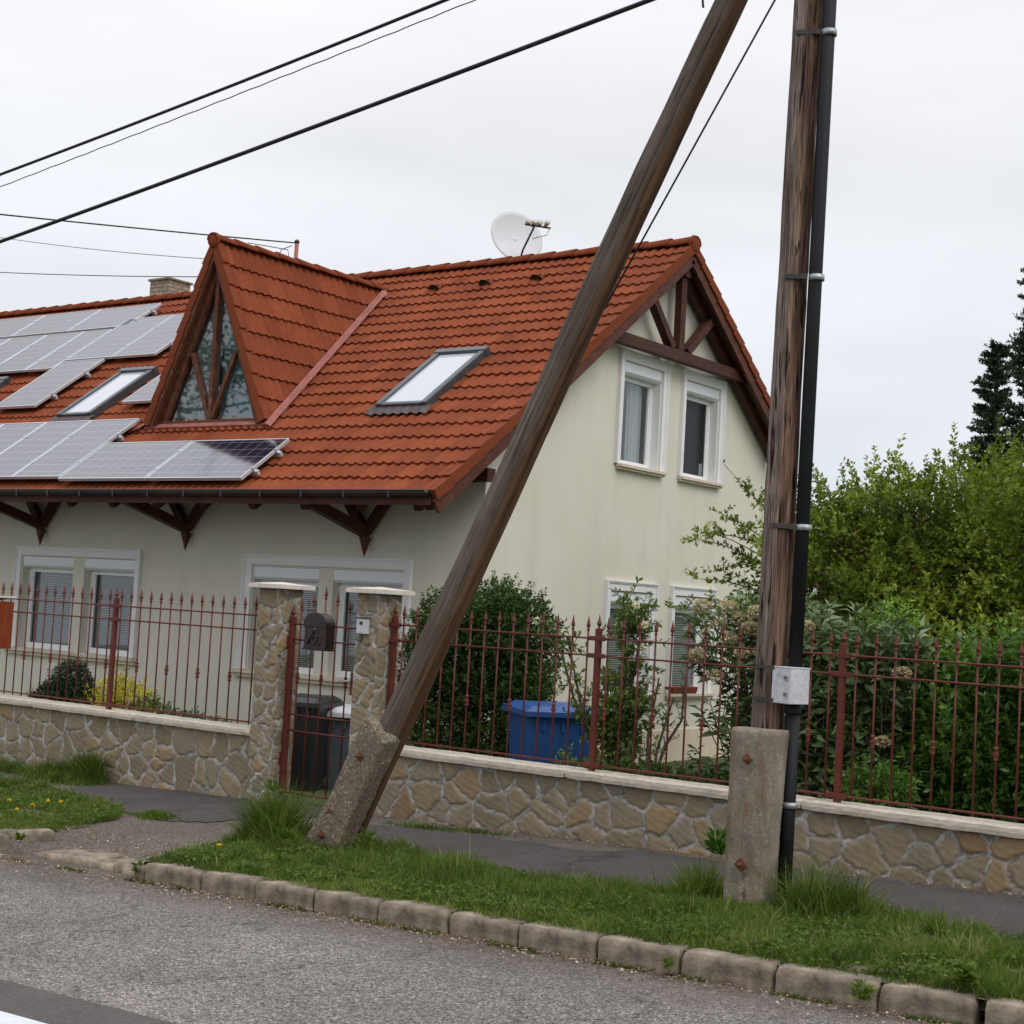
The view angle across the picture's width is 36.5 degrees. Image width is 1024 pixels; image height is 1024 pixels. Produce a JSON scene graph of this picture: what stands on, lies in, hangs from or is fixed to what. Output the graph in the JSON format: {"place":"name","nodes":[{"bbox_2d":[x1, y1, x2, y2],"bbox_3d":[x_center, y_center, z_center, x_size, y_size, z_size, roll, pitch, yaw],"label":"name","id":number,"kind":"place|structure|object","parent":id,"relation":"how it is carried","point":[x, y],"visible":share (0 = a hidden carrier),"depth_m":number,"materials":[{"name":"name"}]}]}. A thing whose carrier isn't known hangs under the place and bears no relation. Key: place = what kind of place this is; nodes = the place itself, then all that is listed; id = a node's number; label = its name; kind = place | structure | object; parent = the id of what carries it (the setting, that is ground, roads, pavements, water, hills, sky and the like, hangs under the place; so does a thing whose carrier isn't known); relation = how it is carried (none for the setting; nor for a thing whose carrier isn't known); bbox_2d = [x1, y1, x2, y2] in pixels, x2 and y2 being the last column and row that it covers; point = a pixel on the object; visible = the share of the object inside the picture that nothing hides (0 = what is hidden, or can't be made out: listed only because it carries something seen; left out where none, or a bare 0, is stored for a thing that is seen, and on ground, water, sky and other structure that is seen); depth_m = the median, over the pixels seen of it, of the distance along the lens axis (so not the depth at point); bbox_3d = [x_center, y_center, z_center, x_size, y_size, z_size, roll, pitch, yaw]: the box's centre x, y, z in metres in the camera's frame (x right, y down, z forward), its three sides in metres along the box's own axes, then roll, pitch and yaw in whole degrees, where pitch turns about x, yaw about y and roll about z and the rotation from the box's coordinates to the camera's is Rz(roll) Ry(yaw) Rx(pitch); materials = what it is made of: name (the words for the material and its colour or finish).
{"place":"outdoors","nodes":[
{"label":"outdoors","id":0,"kind":"place"},
{"bbox_2d":[0,775,125,831],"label":"grass","id":1,"kind":"structure","parent":0,"point":[29,821],"depth_m":11.71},
{"bbox_2d":[0,0,448,175],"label":"overhead cable","id":2,"kind":"object","parent":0,"point":[434,4],"visible":1,"depth_m":11.04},
{"bbox_2d":[0,0,475,186],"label":"overhead cable","id":3,"kind":"object","parent":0,"point":[249,89],"visible":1,"depth_m":10.93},
{"bbox_2d":[0,852,984,1023],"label":"road","id":4,"kind":"structure","parent":0,"point":[158,955],"depth_m":7.08,"materials":[{"name":"asphalt"}]},
{"bbox_2d":[0,980,174,1023],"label":"road patch","id":5,"kind":"object","parent":4,"relation":"on","point":[40,1005],"visible":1,"depth_m":6.19,"materials":[{"name":"asphalt"}]},
{"bbox_2d":[0,1011,45,1023],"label":"lane marking","id":6,"kind":"object","parent":5,"relation":"on","point":[7,1018],"visible":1,"depth_m":5.98,"materials":[{"name":"paint"}]},
{"bbox_2d":[13,820,195,860],"bbox_3d":[-2.778,2.244,10.317,2.019,0.209,1.081,1,-4,36],"label":"driveway grit","id":7,"kind":"object","parent":4,"relation":"on","point":[111,842],"visible":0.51,"depth_m":10.64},
{"bbox_2d":[0,854,958,1023],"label":"gutter litter","id":8,"kind":"object","parent":4,"relation":"on","point":[567,956],"visible":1,"depth_m":7.84,"materials":[{"name":"gravel"}]},
{"bbox_2d":[11,857,970,1023],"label":"kerb growth","id":9,"kind":"object","parent":4,"relation":"on","point":[801,997],"visible":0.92,"depth_m":7.71,"materials":[{"name":"green plant"}]},
{"bbox_2d":[847,978,877,1000],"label":"kerb weed","id":10,"kind":"object","parent":4,"relation":"on","point":[865,991],"visible":1,"depth_m":6.58,"materials":[{"name":"green plant"}]},
{"bbox_2d":[0,772,1023,999],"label":"pavement","id":11,"kind":"structure","parent":0,"point":[155,830],"depth_m":10.79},
{"bbox_2d":[0,828,53,841],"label":"kerb stone","id":12,"kind":"object","parent":11,"relation":"on","point":[45,835],"visible":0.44,"depth_m":10.68,"materials":[{"name":"concrete"}]},
{"bbox_2d":[37,847,87,861],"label":"driveway stone","id":13,"kind":"object","parent":11,"relation":"on","point":[55,855],"visible":0.38,"depth_m":10.27,"materials":[{"name":"stone"}]},
{"bbox_2d":[60,850,127,866],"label":"driveway stone","id":14,"kind":"object","parent":11,"relation":"on","point":[80,858],"visible":0.39,"depth_m":10.09,"materials":[{"name":"stone"}]},
{"bbox_2d":[87,857,140,870],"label":"driveway stone","id":15,"kind":"object","parent":11,"relation":"on","point":[106,864],"visible":0.38,"depth_m":9.92,"materials":[{"name":"concrete"}]},
{"bbox_2d":[70,782,322,821],"bbox_3d":[-2.713,2.311,12.279,3.000,0.159,1.200,1,-4,36],"label":"pavement patch","id":16,"kind":"object","parent":11,"relation":"on","point":[188,806],"visible":0.68,"depth_m":12.30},
{"bbox_2d":[246,799,1023,899],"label":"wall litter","id":17,"kind":"object","parent":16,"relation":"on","point":[878,876],"depth_m":10.20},
{"bbox_2d":[0,746,529,839],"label":"wall weeds","id":18,"kind":"object","parent":11,"relation":"on","point":[85,769],"depth_m":13.39,"materials":[{"name":"green plant"}]},
{"bbox_2d":[366,824,1023,941],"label":"pavement patch","id":19,"kind":"object","parent":11,"relation":"on","point":[983,906],"visible":0.38,"depth_m":9.64,"materials":[{"name":"asphalt"}]},
{"bbox_2d":[700,823,726,854],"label":"maple seedling","id":20,"kind":"object","parent":19,"relation":"on","point":[716,843],"visible":0.81,"depth_m":9.12,"materials":[{"name":"green plant"}]},
{"bbox_2d":[0,0,1023,593],"label":"sky","id":21,"kind":"structure","parent":0,"point":[923,257],"materials":[{"name":"white"}]},
{"bbox_2d":[145,821,1023,1010],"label":"verge","id":22,"kind":"structure","parent":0,"point":[983,1003],"depth_m":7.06,"materials":[{"name":"plant"}]},
{"bbox_2d":[0,774,1023,992],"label":"clover","id":23,"kind":"object","parent":22,"relation":"on","point":[503,896],"visible":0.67,"depth_m":8.27,"materials":[{"name":"green plant"}]},
{"bbox_2d":[305,0,747,849],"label":"brace pole","id":24,"kind":"object","parent":22,"relation":"on","point":[351,804],"visible":0.94,"depth_m":9.62,"materials":[{"name":"brown wood"}]},
{"bbox_2d":[202,772,908,926],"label":"tall grass","id":25,"kind":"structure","parent":22,"relation":"on","point":[269,818],"depth_m":8.52,"materials":[{"name":"plant"}]},
{"bbox_2d":[723,0,822,906],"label":"utility pole","id":26,"kind":"object","parent":22,"relation":"on","point":[758,752],"visible":0.92,"depth_m":8.60,"materials":[{"name":"brown wood"}]},
{"bbox_2d":[0,0,655,242],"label":"overhead cable","id":27,"kind":"object","parent":26,"relation":"attached to","point":[436,80],"visible":1,"depth_m":10.35,"materials":[{"name":"rubber"}]},
{"bbox_2d":[604,0,775,309],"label":"overhead cable","id":28,"kind":"object","parent":26,"relation":"attached to","point":[699,136],"visible":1,"depth_m":9.24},
{"bbox_2d":[773,0,836,902],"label":"cable conduit","id":29,"kind":"object","parent":26,"relation":"attached to","point":[802,527],"visible":0.92,"depth_m":8.57,"materials":[{"name":"plastic"}]},
{"bbox_2d":[753,664,810,704],"bbox_3d":[1.480,0.945,8.507,0.162,0.201,0.269,6,-4,-35],"label":"junction box","id":30,"kind":"object","parent":29,"relation":"attached to","point":[790,685],"visible":1,"depth_m":8.41,"materials":[{"name":"metal"}]},
{"bbox_2d":[951,961,978,985],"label":"broadleaf weed","id":31,"kind":"object","parent":22,"relation":"on","point":[967,974],"visible":1,"depth_m":6.51,"materials":[{"name":"green plant"}]},
{"bbox_2d":[304,804,984,1020],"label":"ground","id":32,"kind":"structure","parent":0,"point":[983,1017],"depth_m":7.14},
{"bbox_2d":[0,694,250,798],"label":"stone wall","id":33,"kind":"structure","parent":32,"relation":"on","point":[158,751],"depth_m":13.37,"materials":[{"name":"stone"}]},
{"bbox_2d":[0,582,257,724],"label":"iron fence","id":34,"kind":"object","parent":33,"relation":"on","point":[114,619],"visible":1,"depth_m":13.75,"materials":[{"name":"metal"}]},
{"bbox_2d":[0,596,16,648],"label":"wooden box","id":35,"kind":"object","parent":34,"relation":"hanging from","point":[6,615],"visible":1,"depth_m":14.57,"materials":[{"name":"orange wood"}]},
{"bbox_2d":[145,861,208,891],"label":"kerb stone","id":36,"kind":"object","parent":32,"relation":"on","point":[174,874],"visible":0.53,"depth_m":9.25,"materials":[{"name":"concrete"}]},
{"bbox_2d":[201,870,268,900],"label":"kerb stone","id":37,"kind":"object","parent":32,"relation":"on","point":[238,884],"visible":0.5,"depth_m":8.98,"materials":[{"name":"concrete"}]},
{"bbox_2d":[246,582,315,801],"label":"gate pillar","id":38,"kind":"structure","parent":32,"relation":"on","point":[278,601],"depth_m":12.48,"materials":[{"name":"stone"}]},
{"bbox_2d":[278,587,355,799],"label":"iron gate","id":39,"kind":"structure","parent":38,"relation":"attached to","point":[287,714],"depth_m":12.41,"materials":[{"name":"metal"}]},
{"bbox_2d":[302,612,334,651],"bbox_3d":[-1.523,0.945,12.260,0.254,0.300,0.122,1,-4,36],"label":"letter box","id":40,"kind":"object","parent":39,"relation":"attached to","point":[319,634],"visible":1,"depth_m":12.21,"materials":[{"name":"metal"}]},
{"bbox_2d":[255,880,321,911],"bbox_3d":[-1.250,2.219,8.773,0.441,0.239,0.161,1,-4,36],"label":"kerb stone","id":41,"kind":"object","parent":32,"relation":"on","point":[286,893],"visible":0.52,"depth_m":8.71,"materials":[{"name":"concrete"}]},
{"bbox_2d":[314,889,388,921],"bbox_3d":[-0.874,2.208,8.503,0.468,0.237,0.152,1,-4,36],"label":"kerb stone","id":42,"kind":"object","parent":32,"relation":"on","point":[347,904],"visible":0.56,"depth_m":8.45,"materials":[{"name":"concrete"}]},
{"bbox_2d":[345,587,415,753],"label":"gate pillar","id":43,"kind":"structure","parent":32,"relation":"on","point":[376,605],"depth_m":11.87,"materials":[{"name":"stone"}]},
{"bbox_2d":[378,899,455,934],"bbox_3d":[-0.491,2.195,8.222,0.467,0.245,0.164,1,-4,36],"label":"kerb stone","id":44,"kind":"object","parent":32,"relation":"on","point":[424,915],"visible":0.56,"depth_m":8.15,"materials":[{"name":"concrete"}]},
{"bbox_2d":[450,911,526,947],"bbox_3d":[-0.116,2.188,7.955,0.440,0.237,0.151,1,-4,36],"label":"kerb stone","id":45,"kind":"object","parent":32,"relation":"on","point":[470,924],"visible":0.53,"depth_m":7.90,"materials":[{"name":"concrete"}]},
{"bbox_2d":[519,921,605,961],"bbox_3d":[0.253,2.175,7.679,0.459,0.242,0.163,1,-4,36],"label":"kerb stone","id":46,"kind":"object","parent":32,"relation":"on","point":[575,943],"visible":0.54,"depth_m":7.61,"materials":[{"name":"concrete"}]},
{"bbox_2d":[598,934,691,974],"bbox_3d":[0.632,2.165,7.411,0.456,0.247,0.159,1,-4,36],"label":"kerb stone","id":47,"kind":"object","parent":32,"relation":"on","point":[631,951],"visible":0.52,"depth_m":7.35,"materials":[{"name":"concrete"}]},
{"bbox_2d":[373,745,1023,894],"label":"stone wall","id":48,"kind":"structure","parent":32,"relation":"on","point":[454,788],"depth_m":10.27,"materials":[{"name":"stone"}]},
{"bbox_2d":[386,603,1023,821],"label":"iron fence","id":49,"kind":"object","parent":48,"relation":"on","point":[836,795],"visible":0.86,"depth_m":10.32,"materials":[{"name":"metal"}]},
{"bbox_2d":[681,947,779,991],"bbox_3d":[1.014,2.154,7.135,0.472,0.242,0.158,1,-4,36],"label":"kerb stone","id":50,"kind":"object","parent":32,"relation":"on","point":[730,967],"visible":0.56,"depth_m":7.07,"materials":[{"name":"concrete"}]},
{"bbox_2d":[775,963,885,1010],"bbox_3d":[1.408,2.144,6.849,0.481,0.240,0.158,1,-4,36],"label":"kerb stone","id":51,"kind":"object","parent":32,"relation":"on","point":[821,983],"visible":0.52,"depth_m":6.80,"materials":[{"name":"concrete"}]},
{"bbox_2d":[879,980,982,1023],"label":"kerb stone","id":52,"kind":"object","parent":32,"relation":"on","point":[924,1001],"visible":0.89,"depth_m":6.52,"materials":[{"name":"concrete"}]},
{"bbox_2d":[985,997,1023,1023],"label":"kerb stone","id":53,"kind":"object","parent":32,"relation":"on","point":[1004,1010],"visible":0.98,"depth_m":6.34,"materials":[{"name":"concrete"}]},
{"bbox_2d":[290,727,1023,823],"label":"garden ground","id":54,"kind":"structure","parent":0,"point":[324,801],"depth_m":15.93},
{"bbox_2d":[19,653,100,705],"bbox_3d":[-4.744,2.036,16.583,1.543,1.098,0.894,1,-4,36],"label":"juniper","id":55,"kind":"object","parent":54,"relation":"on","point":[70,684],"visible":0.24,"depth_m":16.46,"materials":[{"name":"green plant"}]},
{"bbox_2d":[83,662,163,712],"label":"yellow shrub","id":56,"kind":"object","parent":54,"relation":"on","point":[119,699],"visible":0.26,"depth_m":15.46,"materials":[{"name":"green plant"}]},
{"bbox_2d":[129,690,232,722],"bbox_3d":[-3.014,1.949,14.151,0.372,0.570,1.635,7,-5,-43],"label":"sedum","id":57,"kind":"object","parent":54,"relation":"on","point":[158,703],"visible":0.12,"depth_m":14.39,"materials":[{"name":"green plant"}]},
{"bbox_2d":[291,693,342,791],"bbox_3d":[-1.801,2.044,13.587,0.447,0.879,0.557,2,-4,16],"label":"wheelie bin","id":58,"kind":"object","parent":54,"relation":"on","point":[299,738],"visible":0.63,"depth_m":13.38,"materials":[{"name":"black plastic"}]},
{"bbox_2d":[326,704,350,789],"bbox_3d":[-1.418,2.119,13.756,0.466,0.795,0.545,2,-4,14],"label":"wheelie bin","id":59,"kind":"object","parent":54,"relation":"on","point":[334,753],"visible":0.24,"depth_m":13.58,"materials":[{"name":"grey plastic"}]},
{"bbox_2d":[0,232,769,763],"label":"house","id":60,"kind":"structure","parent":54,"relation":"on","point":[390,404],"depth_m":17.52,"materials":[{"name":"beige paint"}]},
{"bbox_2d":[0,315,44,338],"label":"solar panel","id":61,"kind":"object","parent":60,"relation":"attached to","point":[9,328],"visible":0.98,"depth_m":24.14,"materials":[{"name":"glass"}]},
{"bbox_2d":[0,422,45,453],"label":"solar panel","id":62,"kind":"object","parent":60,"relation":"attached to","point":[11,434],"visible":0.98,"depth_m":19.18,"materials":[{"name":"glass"}]},
{"bbox_2d":[0,335,45,363],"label":"solar panel","id":63,"kind":"object","parent":60,"relation":"attached to","point":[11,347],"visible":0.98,"depth_m":22.98,"materials":[{"name":"glass"}]},
{"bbox_2d":[0,332,82,373],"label":"solar panel","id":64,"kind":"object","parent":60,"relation":"attached to","point":[31,355],"visible":0.98,"depth_m":22.32,"materials":[{"name":"glass"}]},
{"bbox_2d":[0,420,91,478],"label":"solar panel","id":65,"kind":"object","parent":60,"relation":"attached to","point":[24,452],"visible":0.99,"depth_m":18.51,"materials":[{"name":"glass"}]},
{"bbox_2d":[0,359,104,408],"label":"solar panel","id":66,"kind":"object","parent":60,"relation":"attached to","point":[49,384],"visible":1,"depth_m":20.65,"materials":[{"name":"glass"}]},
{"bbox_2d":[12,309,100,337],"bbox_3d":[-6.884,-2.850,23.475,1.388,0.468,0.616,1,-4,36],"label":"solar panel","id":67,"kind":"object","parent":60,"relation":"attached to","point":[60,323],"visible":0.99,"depth_m":23.45,"materials":[{"name":"glass"}]},
{"bbox_2d":[24,556,106,650],"bbox_3d":[-5.582,1.130,19.153,1.178,1.333,0.440,1,-4,36],"label":"window","id":68,"kind":"structure","parent":60,"relation":"in","point":[59,570],"depth_m":19.18,"materials":[{"name":"white plastic"}]},
{"bbox_2d":[25,329,111,371],"bbox_3d":[-6.237,-2.283,21.892,0.668,0.748,0.996,1,-4,36],"label":"solar panel","id":69,"kind":"object","parent":60,"relation":"attached to","point":[63,353],"visible":0.98,"depth_m":21.86,"materials":[{"name":"glass"}]},
{"bbox_2d":[12,418,139,478],"bbox_3d":[-5.029,-0.737,17.961,0.918,0.821,1.096,1,-4,36],"label":"solar panel","id":70,"kind":"object","parent":60,"relation":"attached to","point":[72,450],"visible":1,"depth_m":17.92,"materials":[{"name":"glass"}]},
{"bbox_2d":[85,558,134,656],"bbox_3d":[-4.654,1.141,18.478,1.111,1.333,0.440,1,-4,36],"label":"window","id":71,"kind":"structure","parent":60,"relation":"in","point":[120,573],"depth_m":18.54,"materials":[{"name":"white plastic"}]},
{"bbox_2d":[68,303,161,332],"bbox_3d":[-5.801,-2.837,22.687,1.388,0.468,0.616,1,-4,36],"label":"solar panel","id":72,"kind":"object","parent":60,"relation":"attached to","point":[108,318],"visible":0.98,"depth_m":22.65,"materials":[{"name":"glass"}]},
{"bbox_2d":[66,315,172,360],"bbox_3d":[-5.445,-2.422,21.610,1.018,0.799,1.066,1,-4,36],"label":"solar panel","id":73,"kind":"object","parent":60,"relation":"attached to","point":[111,343],"visible":0.99,"depth_m":21.57,"materials":[{"name":"glass"}]},
{"bbox_2d":[58,441,192,480],"bbox_3d":[-4.241,-0.561,17.054,1.503,0.504,0.666,1,-4,36],"label":"solar panel","id":74,"kind":"object","parent":60,"relation":"attached to","point":[129,461],"visible":1,"depth_m":17.02,"materials":[{"name":"glass"}]},
{"bbox_2d":[122,374,160,403],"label":"solar panel","id":75,"kind":"object","parent":60,"relation":"attached to","point":[144,394],"visible":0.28,"depth_m":18.97,"materials":[{"name":"glass"}]},
{"bbox_2d":[112,314,183,358],"bbox_3d":[-4.694,-2.414,21.062,0.918,0.799,1.066,1,-4,36],"label":"solar panel","id":76,"kind":"object","parent":60,"relation":"attached to","point":[158,339],"visible":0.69,"depth_m":20.92,"materials":[{"name":"glass"}]},
{"bbox_2d":[146,438,289,480],"bbox_3d":[-3.069,-0.548,16.200,1.493,0.504,0.666,1,-4,36],"label":"solar panel","id":77,"kind":"object","parent":60,"relation":"attached to","point":[216,460],"visible":1,"depth_m":16.14,"materials":[{"name":"glass"}]},
{"bbox_2d":[249,239,299,257],"bbox_3d":[-3.407,-3.308,21.972,0.730,1.150,0.076,3,-4,1],"label":"antenna mast","id":78,"kind":"object","parent":60,"relation":"attached to","point":[296,248],"visible":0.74,"depth_m":21.97,"materials":[{"name":"metal"}]},
{"bbox_2d":[0,214,294,243],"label":"overhead cable","id":79,"kind":"object","parent":78,"relation":"attached to","point":[141,228],"visible":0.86,"depth_m":20.10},
{"bbox_2d":[254,566,351,674],"bbox_3d":[-2.322,1.172,16.779,1.168,1.323,0.440,1,-4,36],"label":"window","id":80,"kind":"structure","parent":60,"relation":"in","point":[302,576],"depth_m":16.63,"materials":[{"name":"white plastic"}]},
{"bbox_2d":[334,570,402,677],"bbox_3d":[-1.383,1.182,16.095,1.149,1.323,0.440,1,-4,36],"label":"window","id":81,"kind":"structure","parent":60,"relation":"in","point":[346,578],"depth_m":16.21,"materials":[{"name":"white plastic"}]},
{"bbox_2d":[491,211,550,256],"bbox_3d":[0.184,-3.315,19.584,0.793,1.073,0.616,1,-4,36],"label":"satellite dish","id":82,"kind":"object","parent":60,"relation":"attached to","point":[513,234],"visible":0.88,"depth_m":19.73,"materials":[{"name":"white metal"}]},
{"bbox_2d":[606,591,649,693],"bbox_3d":[1.118,1.463,17.440,0.440,1.333,1.052,1,-4,36],"label":"window","id":83,"kind":"structure","parent":60,"relation":"in","point":[615,664],"depth_m":17.45,"materials":[{"name":"white plastic"}]},
{"bbox_2d":[620,362,661,468],"bbox_3d":[1.279,-1.072,17.622,0.440,1.352,1.014,1,-4,36],"label":"window","id":84,"kind":"structure","parent":60,"relation":"in","point":[637,377],"depth_m":17.75,"materials":[{"name":"white plastic"}]},
{"bbox_2d":[671,596,707,686],"bbox_3d":[1.943,1.581,18.575,0.440,1.333,1.043,1,-4,36],"label":"window","id":85,"kind":"structure","parent":60,"relation":"in","point":[678,633],"depth_m":18.65,"materials":[{"name":"white plastic"}]},
{"bbox_2d":[683,381,718,480],"bbox_3d":[2.200,-0.949,18.651,0.160,1.139,0.803,1,-4,36],"label":"window","id":86,"kind":"structure","parent":60,"relation":"in","point":[699,397],"depth_m":18.76,"materials":[{"name":"white plastic"}]},
{"bbox_2d":[397,570,573,757],"bbox_3d":[-0.347,1.624,13.759,1.717,2.252,1.293,2,-4,15],"label":"privet bush","id":87,"kind":"object","parent":54,"relation":"on","point":[493,603],"visible":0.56,"depth_m":13.49,"materials":[{"name":"green plant"}]},
{"bbox_2d":[501,700,600,766],"bbox_3d":[0.306,2.057,12.752,0.677,0.967,0.747,4,-4,-16],"label":"wheelie bin","id":88,"kind":"object","parent":54,"relation":"on","point":[544,729],"visible":0.36,"depth_m":12.47,"materials":[{"name":"blue plastic"}]},
{"bbox_2d":[531,610,604,768],"bbox_3d":[0.460,1.523,11.929,0.798,1.516,0.356,1,-4,36],"label":"rose shrub","id":89,"kind":"object","parent":54,"relation":"on","point":[578,712],"visible":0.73,"depth_m":11.93,"materials":[{"name":"green plant"}]},
{"bbox_2d":[553,743,691,780],"bbox_3d":[0.750,2.043,11.262,1.208,0.744,0.530,1,-4,36],"label":"ground cover","id":90,"kind":"object","parent":54,"relation":"on","point":[652,764],"visible":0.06,"depth_m":11.25,"materials":[{"name":"green plant"}]},
{"bbox_2d":[579,576,669,770],"bbox_3d":[0.855,1.384,11.776,0.680,1.816,0.467,1,-4,36],"label":"rose shrub","id":91,"kind":"object","parent":54,"relation":"on","point":[635,610],"visible":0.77,"depth_m":11.72,"materials":[{"name":"green plant"}]},
{"bbox_2d":[640,671,688,769],"bbox_3d":[1.106,1.732,11.546,0.385,1.118,0.222,1,-4,36],"label":"rose shrub","id":92,"kind":"object","parent":54,"relation":"on","point":[662,718],"visible":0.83,"depth_m":11.54,"materials":[{"name":"green plant"}]},
{"bbox_2d":[606,755,810,796],"bbox_3d":[1.313,2.099,10.952,1.743,0.661,0.627,1,-4,36],"label":"ground cover","id":93,"kind":"object","parent":54,"relation":"on","point":[689,768],"visible":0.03,"depth_m":11.00,"materials":[{"name":"green plant"}]},
{"bbox_2d":[677,588,848,795],"bbox_3d":[1.863,1.514,11.349,1.433,1.917,1.050,1,-4,36],"label":"viburnum","id":94,"kind":"object","parent":54,"relation":"on","point":[745,619],"visible":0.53,"depth_m":11.28,"materials":[{"name":"green plant"}]},
{"bbox_2d":[663,412,1023,758],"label":"plum tree","id":95,"kind":"object","parent":54,"relation":"on","point":[952,580],"visible":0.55,"depth_m":14.38,"materials":[{"name":"green plant"}]},
{"bbox_2d":[827,747,925,809],"bbox_3d":[2.307,1.856,9.923,0.678,0.718,0.513,1,-4,36],"label":"shrub","id":96,"kind":"object","parent":54,"relation":"on","point":[901,779],"visible":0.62,"depth_m":9.83,"materials":[{"name":"green plant"}]},
{"bbox_2d":[783,599,970,808],"bbox_3d":[2.390,1.515,10.836,1.580,1.818,1.032,1,-4,36],"label":"viburnum","id":97,"kind":"object","parent":54,"relation":"on","point":[865,690],"visible":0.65,"depth_m":10.66,"materials":[{"name":"green plant"}]},
{"bbox_2d":[856,585,925,768],"bbox_3d":[2.895,1.524,11.647,0.752,1.952,0.772,1,-4,36],"label":"lime bush","id":98,"kind":"object","parent":54,"relation":"on","point":[890,604],"visible":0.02,"depth_m":11.67,"materials":[{"name":"green plant"}]},
{"bbox_2d":[886,611,1023,823],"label":"hedge","id":99,"kind":"object","parent":54,"relation":"on","point":[985,746],"visible":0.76,"depth_m":10.14,"materials":[{"name":"green plant"}]},
{"bbox_2d":[947,338,1023,634],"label":"spruce tree","id":100,"kind":"object","parent":54,"relation":"on","point":[998,370],"visible":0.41,"depth_m":25.96,"materials":[{"name":"green plant"}]},
{"bbox_2d":[966,268,1023,492],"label":"spruce tree","id":101,"kind":"object","parent":54,"relation":"on","point":[1017,360],"visible":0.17,"depth_m":26.82,"materials":[{"name":"green plant"}]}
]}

